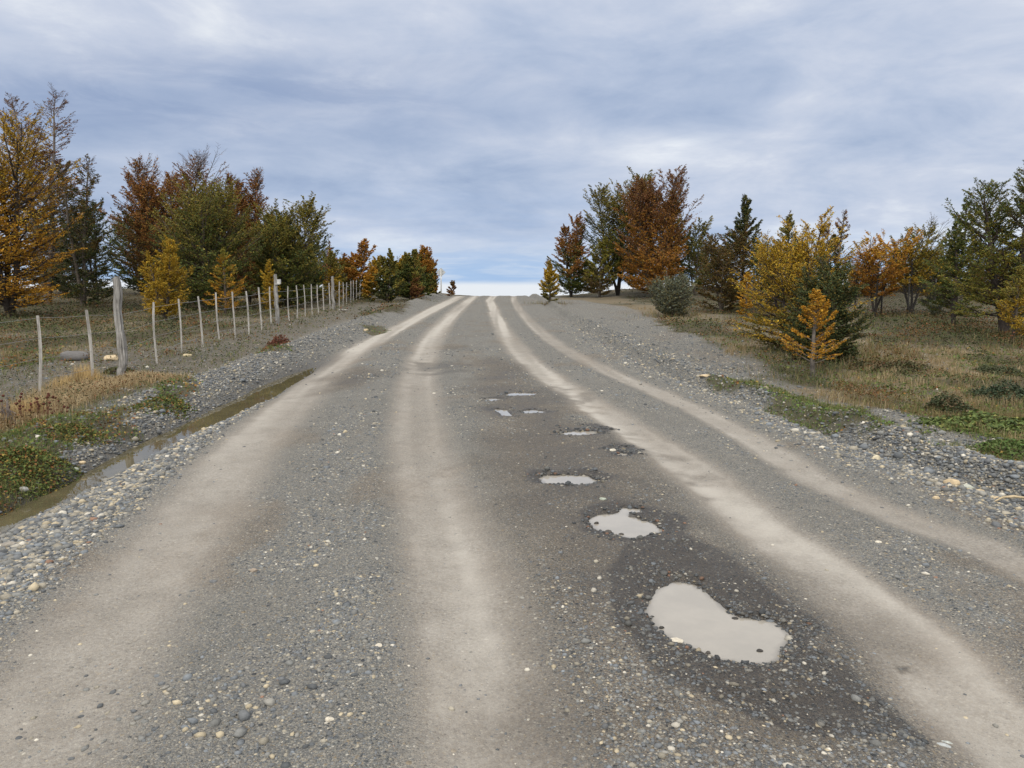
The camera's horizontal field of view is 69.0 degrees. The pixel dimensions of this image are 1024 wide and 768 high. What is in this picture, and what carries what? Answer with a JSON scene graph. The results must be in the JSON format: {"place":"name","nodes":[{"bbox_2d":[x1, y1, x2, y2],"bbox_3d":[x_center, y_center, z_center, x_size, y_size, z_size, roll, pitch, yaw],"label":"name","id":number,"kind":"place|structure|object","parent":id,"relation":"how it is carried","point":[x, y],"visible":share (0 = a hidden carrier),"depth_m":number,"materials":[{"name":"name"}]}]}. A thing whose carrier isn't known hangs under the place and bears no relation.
{"place":"outdoors","nodes":[
{"label":"outdoors","id":0,"kind":"place"},
{"bbox_2d":[0,294,1023,767],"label":"road","id":1,"kind":"structure","parent":0,"point":[446,534],"depth_m":3.84,"materials":[{"name":"grey gravel"}]},
{"bbox_2d":[325,716,333,721],"bbox_3d":[-0.647,1.191,2.643,0.035,0.024,0.024,0,6,0],"label":"rock","id":2,"kind":"object","parent":1,"relation":"on","point":[328,719],"visible":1,"depth_m":2.64,"materials":[{"name":"stone"}]},
{"bbox_2d":[495,409,511,415],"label":"puddle","id":3,"kind":"object","parent":1,"relation":"on","point":[503,412],"visible":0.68,"depth_m":8.50,"materials":[{"name":"liquid"}]},
{"bbox_2d":[506,393,535,395],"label":"puddle","id":4,"kind":"object","parent":1,"relation":"on","point":[513,394],"visible":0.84,"depth_m":9.71,"materials":[{"name":"liquid"}]},
{"bbox_2d":[524,410,543,412],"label":"puddle","id":5,"kind":"object","parent":1,"relation":"on","point":[531,411],"visible":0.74,"depth_m":8.56,"materials":[{"name":"liquid"}]},
{"bbox_2d":[538,475,596,484],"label":"puddle","id":6,"kind":"object","parent":1,"relation":"on","point":[578,480],"visible":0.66,"depth_m":5.80,"materials":[{"name":"liquid"}]},
{"bbox_2d":[562,431,596,434],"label":"puddle","id":7,"kind":"object","parent":1,"relation":"on","point":[581,433],"visible":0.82,"depth_m":7.39,"materials":[{"name":"liquid"}]},
{"bbox_2d":[588,508,661,537],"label":"puddle","id":8,"kind":"object","parent":1,"relation":"on","point":[621,521],"visible":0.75,"depth_m":4.77,"materials":[{"name":"liquid"}]},
{"bbox_2d":[480,391,827,681],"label":"wet pebbles","id":9,"kind":"object","parent":1,"relation":"on","point":[761,612],"visible":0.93,"depth_m":3.97,"materials":[{"name":"stone"}]},
{"bbox_2d":[670,637,683,643],"bbox_3d":[0.716,1.119,3.246,0.060,0.025,0.052,0,6,0],"label":"rock","id":10,"kind":"object","parent":1,"relation":"on","point":[676,639],"visible":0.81,"depth_m":3.23,"materials":[{"name":"stone"}]},
{"bbox_2d":[644,582,788,663],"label":"puddle","id":11,"kind":"object","parent":1,"relation":"on","point":[694,616],"visible":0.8,"depth_m":3.39,"materials":[{"name":"liquid"}]},
{"bbox_2d":[937,742,950,747],"bbox_3d":[1.470,1.231,2.537,0.046,0.013,0.020,4,7,31],"label":"rock","id":12,"kind":"object","parent":1,"relation":"on","point":[944,744],"visible":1,"depth_m":2.53,"materials":[{"name":"stone"}]},
{"bbox_2d":[943,478,959,484],"bbox_3d":[3.271,0.733,5.543,0.113,0.064,0.092,3,7,26],"label":"rock","id":13,"kind":"object","parent":1,"relation":"on","point":[954,481],"visible":0.73,"depth_m":5.51,"materials":[{"name":"stone"}]},
{"bbox_2d":[963,484,974,488],"bbox_3d":[3.335,0.752,5.457,0.094,0.038,0.080,0,6,0],"label":"rock","id":14,"kind":"object","parent":1,"relation":"on","point":[968,486],"visible":0.56,"depth_m":5.43,"materials":[{"name":"stone"}]},
{"bbox_2d":[0,285,1023,534],"bbox_3d":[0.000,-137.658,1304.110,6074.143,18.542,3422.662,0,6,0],"label":"ground","id":15,"kind":"structure","parent":0,"point":[580,305],"depth_m":15.48,"materials":[{"name":"grey gravel"}]},
{"bbox_2d":[0,398,15,425],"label":"dead stump","id":16,"kind":"object","parent":15,"relation":"on","point":[8,410],"visible":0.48,"depth_m":7.57,"materials":[{"name":"grey wood"}]},
{"bbox_2d":[20,487,28,491],"bbox_3d":[-3.689,0.796,5.626,0.085,0.044,0.055,0,6,0],"label":"rock","id":17,"kind":"object","parent":15,"relation":"on","point":[25,489],"visible":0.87,"depth_m":5.61,"materials":[{"name":"stone"}]},
{"bbox_2d":[0,392,68,426],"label":"seed head plant","id":18,"kind":"object","parent":15,"relation":"on","point":[37,406],"visible":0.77,"depth_m":7.68,"materials":[{"name":"brown plant"}]},
{"bbox_2d":[0,445,83,496],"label":"leafy plant","id":19,"kind":"object","parent":15,"relation":"on","point":[15,459],"visible":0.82,"depth_m":5.92,"materials":[{"name":"green plant"}]},
{"bbox_2d":[0,106,86,316],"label":"beech tree","id":20,"kind":"object","parent":15,"relation":"on","point":[11,287],"visible":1,"depth_m":26.41,"materials":[{"name":"orange plant"}]},
{"bbox_2d":[0,82,102,303],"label":"beech tree","id":21,"kind":"object","parent":15,"relation":"on","point":[52,153],"visible":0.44,"depth_m":35.11,"materials":[{"name":"orange plant"}]},
{"bbox_2d":[26,210,97,294],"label":"beech tree","id":22,"kind":"object","parent":15,"relation":"on","point":[56,278],"visible":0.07,"depth_m":45.00,"materials":[{"name":"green plant"}]},
{"bbox_2d":[28,423,115,446],"bbox_3d":[-4.066,0.488,6.936,0.597,0.252,0.648,0,6,0],"label":"leafy plant","id":23,"kind":"object","parent":15,"relation":"on","point":[59,426],"visible":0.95,"depth_m":6.92,"materials":[{"name":"green plant"}]},
{"bbox_2d":[60,351,89,360],"bbox_3d":[-8.083,-0.498,13.770,0.432,0.224,0.522,-6,8,-41],"label":"rock","id":24,"kind":"object","parent":15,"relation":"on","point":[75,356],"visible":0.72,"depth_m":13.61,"materials":[{"name":"stone"}]},
{"bbox_2d":[37,154,124,306],"bbox_3d":[-18.777,-6.625,32.311,2.792,6.737,3.213,3,7,23],"label":"beech tree","id":25,"kind":"object","parent":15,"relation":"on","point":[83,206],"visible":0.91,"depth_m":32.38,"materials":[{"name":"green plant"}]},
{"bbox_2d":[103,355,117,360],"bbox_3d":[-7.395,-0.467,13.725,0.230,0.148,0.211,-4,8,-34],"label":"rock","id":26,"kind":"object","parent":15,"relation":"on","point":[106,357],"visible":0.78,"depth_m":13.67,"materials":[{"name":"stone"}]},
{"bbox_2d":[101,366,134,374],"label":"shrub","id":27,"kind":"object","parent":15,"relation":"on","point":[113,368],"visible":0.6,"depth_m":11.86,"materials":[{"name":"green plant"}]},
{"bbox_2d":[101,203,162,293],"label":"beech tree","id":28,"kind":"object","parent":15,"relation":"on","point":[132,280],"visible":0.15,"depth_m":45.64,"materials":[{"name":"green plant"}]},
{"bbox_2d":[0,368,315,531],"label":"ditch water","id":29,"kind":"structure","parent":15,"relation":"on","point":[111,467],"depth_m":7.22,"materials":[{"name":"liquid"}]},
{"bbox_2d":[96,143,228,300],"bbox_3d":[-16.368,-7.493,35.291,6.015,7.580,5.306,-5,8,-40],"label":"beech tree","id":30,"kind":"object","parent":15,"relation":"on","point":[145,195],"visible":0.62,"depth_m":34.12,"materials":[{"name":"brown plant"}]},
{"bbox_2d":[127,394,197,421],"bbox_3d":[-4.049,0.298,8.693,0.754,0.286,1.078,0,6,0],"label":"leafy plant","id":31,"kind":"object","parent":15,"relation":"on","point":[176,402],"visible":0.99,"depth_m":8.66,"materials":[{"name":"green plant"}]},
{"bbox_2d":[137,235,195,319],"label":"beech sapling","id":32,"kind":"object","parent":15,"relation":"on","point":[169,265],"visible":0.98,"depth_m":24.52,"materials":[{"name":"yellow plant"}]},
{"bbox_2d":[0,272,364,394],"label":"wire fence","id":33,"kind":"object","parent":15,"relation":"on","point":[121,341],"visible":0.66,"depth_m":12.99,"materials":[{"name":"grey wood"}]},
{"bbox_2d":[135,172,269,310],"bbox_3d":[-12.723,-5.831,30.719,5.376,5.767,4.648,5,8,35],"label":"beech tree","id":34,"kind":"object","parent":15,"relation":"on","point":[200,229],"visible":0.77,"depth_m":30.10,"materials":[{"name":"green plant"}]},
{"bbox_2d":[202,248,246,314],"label":"beech sapling","id":35,"kind":"object","parent":15,"relation":"on","point":[223,254],"visible":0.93,"depth_m":27.18,"materials":[{"name":"orange plant"}]},
{"bbox_2d":[213,167,267,302],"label":"beech tree","id":36,"kind":"object","parent":15,"relation":"on","point":[254,197],"visible":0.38,"depth_m":36.06,"materials":[{"name":"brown plant"}]},
{"bbox_2d":[245,209,280,298],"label":"beech tree","id":37,"kind":"object","parent":15,"relation":"on","point":[272,211],"visible":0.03,"depth_m":35.34,"materials":[{"name":"green plant"}]},
{"bbox_2d":[257,259,280,311],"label":"beech sapling","id":38,"kind":"object","parent":15,"relation":"on","point":[268,282],"visible":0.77,"depth_m":28.64,"materials":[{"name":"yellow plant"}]},
{"bbox_2d":[242,210,300,290],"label":"beech tree","id":39,"kind":"object","parent":15,"relation":"on","point":[265,226],"visible":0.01,"depth_m":46.86,"materials":[{"name":"green plant"}]},
{"bbox_2d":[262,334,290,349],"bbox_3d":[-4.815,-0.867,15.228,0.555,0.318,0.472,0,6,0],"label":"shrub","id":40,"kind":"object","parent":15,"relation":"on","point":[280,340],"visible":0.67,"depth_m":15.15,"materials":[{"name":"brown plant"}]},
{"bbox_2d":[245,191,335,306],"bbox_3d":[-10.268,-6.016,33.630,4.361,5.254,3.916,4,8,33],"label":"beech tree","id":41,"kind":"object","parent":15,"relation":"on","point":[286,246],"visible":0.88,"depth_m":33.09,"materials":[{"name":"green plant"}]},
{"bbox_2d":[284,232,339,275],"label":"beech tree","id":42,"kind":"object","parent":15,"relation":"on","point":[323,243],"visible":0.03,"depth_m":46.32,"materials":[{"name":"green plant"}]},
{"bbox_2d":[299,247,328,302],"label":"beech tree","id":43,"kind":"object","parent":15,"relation":"on","point":[315,281],"visible":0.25,"depth_m":37.69,"materials":[{"name":"green plant"}]},
{"bbox_2d":[323,242,340,285],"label":"beech tree","id":44,"kind":"object","parent":15,"relation":"on","point":[330,248],"visible":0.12,"depth_m":45.25,"materials":[{"name":"green plant"}]},
{"bbox_2d":[316,250,348,299],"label":"beech tree","id":45,"kind":"object","parent":15,"relation":"on","point":[330,260],"visible":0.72,"depth_m":40.36,"materials":[{"name":"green plant"}]},
{"bbox_2d":[323,255,351,290],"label":"beech tree","id":46,"kind":"object","parent":15,"relation":"on","point":[343,274],"visible":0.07,"depth_m":53.75,"materials":[{"name":"green plant"}]},
{"bbox_2d":[329,238,376,298],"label":"beech tree","id":47,"kind":"object","parent":15,"relation":"on","point":[351,270],"visible":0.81,"depth_m":42.14,"materials":[{"name":"orange plant"}]},
{"bbox_2d":[360,266,379,300],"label":"beech tree","id":48,"kind":"object","parent":15,"relation":"on","point":[368,287],"visible":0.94,"depth_m":40.37,"materials":[{"name":"yellow plant"}]},
{"bbox_2d":[368,255,382,293],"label":"beech tree","id":49,"kind":"object","parent":15,"relation":"on","point":[373,263],"visible":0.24,"depth_m":47.13,"materials":[{"name":"green plant"}]},
{"bbox_2d":[372,248,404,302],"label":"beech tree","id":50,"kind":"object","parent":15,"relation":"on","point":[385,270],"visible":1,"depth_m":39.42,"materials":[{"name":"green plant"}]},
{"bbox_2d":[388,255,406,295],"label":"beech tree","id":51,"kind":"object","parent":15,"relation":"on","point":[398,266],"visible":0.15,"depth_m":45.25,"materials":[{"name":"green plant"}]},
{"bbox_2d":[393,249,426,299],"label":"beech tree","id":52,"kind":"object","parent":15,"relation":"on","point":[407,262],"visible":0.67,"depth_m":42.20,"materials":[{"name":"green plant"}]},
{"bbox_2d":[409,270,424,298],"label":"beech tree","id":53,"kind":"object","parent":15,"relation":"on","point":[416,288],"visible":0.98,"depth_m":40.99,"materials":[{"name":"brown plant"}]},
{"bbox_2d":[409,245,435,295],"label":"beech tree","id":54,"kind":"object","parent":15,"relation":"on","point":[424,254],"visible":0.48,"depth_m":45.30,"materials":[{"name":"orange plant"}]},
{"bbox_2d":[425,258,440,293],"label":"beech tree","id":55,"kind":"object","parent":15,"relation":"on","point":[435,283],"visible":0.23,"depth_m":50.28,"materials":[{"name":"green plant"}]},
{"bbox_2d":[437,268,445,295],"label":"road sign","id":56,"kind":"object","parent":15,"relation":"on","point":[441,272],"visible":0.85,"depth_m":49.53,"materials":[{"name":"metal"}]},
{"bbox_2d":[446,280,456,295],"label":"beech sapling","id":57,"kind":"object","parent":15,"relation":"on","point":[452,284],"visible":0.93,"depth_m":55.39,"materials":[{"name":"brown plant"}]},
{"bbox_2d":[0,302,1023,767],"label":"gravel","id":58,"kind":"structure","parent":15,"relation":"on","point":[60,528],"depth_m":4.64,"materials":[{"name":"grey gravel"}]},
{"bbox_2d":[1,541,17,546],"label":"rock","id":59,"kind":"object","parent":58,"relation":"on","point":[6,544],"visible":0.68,"depth_m":4.37,"materials":[{"name":"stone"}]},
{"bbox_2d":[994,495,1023,501],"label":"stick","id":60,"kind":"object","parent":58,"relation":"on","point":[1012,496],"visible":1,"depth_m":5.10,"materials":[{"name":"beige wood"}]},
{"bbox_2d":[0,284,1023,430],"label":"heath","id":61,"kind":"object","parent":15,"relation":"on","point":[174,322],"visible":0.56,"depth_m":18.31,"materials":[{"name":"brown plant"}]},
{"bbox_2d":[64,197,126,302],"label":"beech tree","id":62,"kind":"object","parent":61,"relation":"on","point":[94,261],"visible":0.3,"depth_m":36.35,"materials":[{"name":"green plant"}]},
{"bbox_2d":[0,303,1023,516],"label":"green grass","id":63,"kind":"structure","parent":15,"relation":"on","point":[987,431],"depth_m":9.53,"materials":[{"name":"green plant"}]},
{"bbox_2d":[0,306,1023,459],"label":"dry grass","id":64,"kind":"structure","parent":15,"relation":"on","point":[78,375],"depth_m":10.38,"materials":[{"name":"beige plant"}]},
{"bbox_2d":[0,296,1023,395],"bbox_3d":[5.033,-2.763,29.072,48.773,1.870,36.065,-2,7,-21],"label":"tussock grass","id":65,"kind":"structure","parent":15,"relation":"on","point":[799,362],"depth_m":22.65,"materials":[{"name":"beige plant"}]},
{"bbox_2d":[537,257,559,300],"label":"beech sapling","id":66,"kind":"object","parent":15,"relation":"on","point":[549,282],"visible":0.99,"depth_m":36.52,"materials":[{"name":"yellow plant"}]},
{"bbox_2d":[547,211,595,296],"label":"beech tree","id":67,"kind":"object","parent":15,"relation":"on","point":[574,251],"visible":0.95,"depth_m":46.10,"materials":[{"name":"brown plant"}]},
{"bbox_2d":[577,266,609,291],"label":"beech tree","id":68,"kind":"object","parent":15,"relation":"on","point":[587,286],"visible":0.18,"depth_m":57.07,"materials":[{"name":"green plant"}]},
{"bbox_2d":[577,235,622,296],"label":"beech tree","id":69,"kind":"object","parent":15,"relation":"on","point":[603,271],"visible":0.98,"depth_m":45.11,"materials":[{"name":"green plant"}]},
{"bbox_2d":[577,166,661,295],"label":"beech tree","id":70,"kind":"object","parent":15,"relation":"on","point":[605,215],"visible":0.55,"depth_m":45.68,"materials":[{"name":"green plant"}]},
{"bbox_2d":[618,248,665,288],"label":"beech tree","id":71,"kind":"object","parent":15,"relation":"on","point":[633,276],"visible":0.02,"depth_m":56.40,"materials":[{"name":"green plant"}]},
{"bbox_2d":[612,164,703,296],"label":"beech tree","id":72,"kind":"object","parent":15,"relation":"on","point":[649,200],"visible":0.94,"depth_m":42.64,"materials":[{"name":"brown plant"}]},
{"bbox_2d":[644,268,697,315],"bbox_3d":[5.790,-3.268,26.907,1.738,1.836,1.957,-2,7,-18],"label":"grey shrub","id":73,"kind":"object","parent":15,"relation":"on","point":[671,293],"visible":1,"depth_m":26.62,"materials":[{"name":"green plant"}]},
{"bbox_2d":[660,193,686,279],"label":"beech tree","id":74,"kind":"object","parent":15,"relation":"on","point":[676,240],"visible":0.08,"depth_m":46.93,"materials":[{"name":"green plant"}]},
{"bbox_2d":[674,216,713,294],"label":"beech tree","id":75,"kind":"object","parent":15,"relation":"on","point":[693,242],"visible":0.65,"depth_m":43.85,"materials":[{"name":"green plant"}]},
{"bbox_2d":[684,243,737,289],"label":"beech tree","id":76,"kind":"object","parent":15,"relation":"on","point":[706,285],"visible":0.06,"depth_m":49.06,"materials":[{"name":"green plant"}]},
{"bbox_2d":[690,221,753,311],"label":"beech tree","id":77,"kind":"object","parent":15,"relation":"on","point":[714,250],"visible":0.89,"depth_m":29.39,"materials":[{"name":"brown plant"}]},
{"bbox_2d":[706,194,775,307],"bbox_3d":[9.385,-5.347,30.503,2.753,4.856,3.209,-2,7,-18],"label":"beech tree","id":78,"kind":"object","parent":15,"relation":"on","point":[745,212],"visible":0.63,"depth_m":30.27,"materials":[{"name":"green plant"}]},
{"bbox_2d":[735,273,756,316],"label":"beech sapling","id":79,"kind":"object","parent":15,"relation":"on","point":[742,301],"visible":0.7,"depth_m":25.25,"materials":[{"name":"yellow plant"}]},
{"bbox_2d":[756,246,784,304],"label":"beech tree","id":80,"kind":"object","parent":15,"relation":"on","point":[763,276],"visible":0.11,"depth_m":31.42,"materials":[{"name":"green plant"}]},
{"bbox_2d":[751,210,804,312],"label":"beech tree","id":81,"kind":"object","parent":15,"relation":"on","point":[786,232],"visible":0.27,"depth_m":26.45,"materials":[{"name":"green plant"}]},
{"bbox_2d":[744,228,824,288],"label":"beech tree","id":82,"kind":"object","parent":15,"relation":"on","point":[754,266],"visible":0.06,"depth_m":44.17,"materials":[{"name":"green plant"}]},
{"bbox_2d":[727,206,876,349],"bbox_3d":[5.556,-2.041,14.782,2.625,2.960,2.584,6,9,42],"label":"beech tree","id":83,"kind":"object","parent":15,"relation":"on","point":[798,255],"visible":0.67,"depth_m":14.55,"materials":[{"name":"yellow plant"}]},
{"bbox_2d":[773,288,846,377],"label":"beech sapling","id":84,"kind":"object","parent":15,"relation":"on","point":[816,305],"visible":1,"depth_m":11.36,"materials":[{"name":"orange plant"}]},
{"bbox_2d":[774,255,876,362],"bbox_3d":[5.510,-1.282,13.143,1.568,1.996,1.619,5,8,37],"label":"evergreen bush","id":85,"kind":"object","parent":15,"relation":"on","point":[833,290],"visible":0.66,"depth_m":13.06,"materials":[{"name":"green plant"}]},
{"bbox_2d":[815,209,855,303],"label":"beech tree","id":86,"kind":"object","parent":15,"relation":"on","point":[838,251],"visible":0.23,"depth_m":26.32,"materials":[{"name":"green plant"}]},
{"bbox_2d":[840,253,903,296],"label":"beech tree","id":87,"kind":"object","parent":15,"relation":"on","point":[851,278],"visible":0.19,"depth_m":43.22,"materials":[{"name":"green plant"}]},
{"bbox_2d":[849,226,923,316],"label":"beech tree","id":88,"kind":"object","parent":15,"relation":"on","point":[869,259],"visible":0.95,"depth_m":26.30,"materials":[{"name":"orange plant"}]},
{"bbox_2d":[835,360,937,374],"bbox_3d":[6.233,-0.306,12.309,1.622,0.200,1.354,-6,9,-44],"label":"shrub","id":89,"kind":"object","parent":15,"relation":"on","point":[882,365],"visible":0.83,"depth_m":12.15,"materials":[{"name":"green plant"}]},
{"bbox_2d":[854,279,962,315],"bbox_3d":[14.540,-3.120,27.323,3.937,1.468,0.060,0,6,0],"label":"shrub","id":90,"kind":"object","parent":15,"relation":"on","point":[907,300],"visible":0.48,"depth_m":27.32,"materials":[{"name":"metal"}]},
{"bbox_2d":[874,212,957,312],"bbox_3d":[15.008,-4.373,27.586,2.848,3.854,2.575,5,8,40],"label":"beech tree","id":91,"kind":"object","parent":15,"relation":"on","point":[917,263],"visible":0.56,"depth_m":27.30,"materials":[{"name":"green plant"}]},
{"bbox_2d":[884,242,958,291],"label":"beech tree","id":92,"kind":"object","parent":15,"relation":"on","point":[909,276],"visible":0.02,"depth_m":43.70,"materials":[{"name":"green plant"}]},
{"bbox_2d":[927,302,943,316],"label":"grey shrub","id":93,"kind":"object","parent":15,"relation":"on","point":[938,306],"visible":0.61,"depth_m":25.78,"materials":[{"name":"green plant"}]},
{"bbox_2d":[906,247,971,306],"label":"beech tree","id":94,"kind":"object","parent":15,"relation":"on","point":[931,279],"visible":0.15,"depth_m":28.69,"materials":[{"name":"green plant"}]},
{"bbox_2d":[920,390,976,414],"bbox_3d":[5.149,0.212,8.691,0.656,0.260,0.634,-3,7,-25],"label":"shrub","id":95,"kind":"object","parent":15,"relation":"on","point":[940,401],"visible":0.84,"depth_m":8.66,"materials":[{"name":"green plant"}]},
{"bbox_2d":[917,198,983,323],"bbox_3d":[13.466,-3.743,22.730,2.023,4.001,1.875,0,6,0],"label":"beech tree","id":96,"kind":"object","parent":15,"relation":"on","point":[951,250],"visible":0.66,"depth_m":22.70,"materials":[{"name":"green plant"}]},
{"bbox_2d":[907,409,1023,436],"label":"leafy plant","id":97,"kind":"object","parent":15,"relation":"on","point":[997,424],"visible":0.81,"depth_m":7.64,"materials":[{"name":"green plant"}]},
{"bbox_2d":[936,160,1023,334],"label":"beech tree","id":98,"kind":"object","parent":15,"relation":"on","point":[1008,258],"visible":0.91,"depth_m":18.23,"materials":[{"name":"green plant"}]},
{"bbox_2d":[960,263,1005,293],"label":"beech tree","id":99,"kind":"object","parent":15,"relation":"on","point":[987,284],"visible":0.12,"depth_m":39.09,"materials":[{"name":"green plant"}]},
{"bbox_2d":[962,379,1023,404],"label":"shrub","id":100,"kind":"object","parent":15,"relation":"on","point":[993,390],"visible":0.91,"depth_m":9.47,"materials":[{"name":"green plant"}]},
{"bbox_2d":[970,438,1023,459],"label":"leafy plant","id":101,"kind":"object","parent":15,"relation":"on","point":[1012,443],"visible":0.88,"depth_m":6.51,"materials":[{"name":"green plant"}]},
{"bbox_2d":[971,364,1023,376],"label":"shrub","id":102,"kind":"object","parent":15,"relation":"on","point":[991,368],"visible":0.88,"depth_m":11.83,"materials":[{"name":"green plant"}]},
{"bbox_2d":[993,266,1023,341],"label":"beech sapling","id":103,"kind":"object","parent":15,"relation":"on","point":[1018,300],"visible":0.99,"depth_m":16.33,"materials":[{"name":"yellow plant"}]},
{"bbox_2d":[0,0,1023,295],"label":"sky","id":104,"kind":"structure","parent":0,"point":[470,132],"materials":[{"name":"blue"}]}
]}

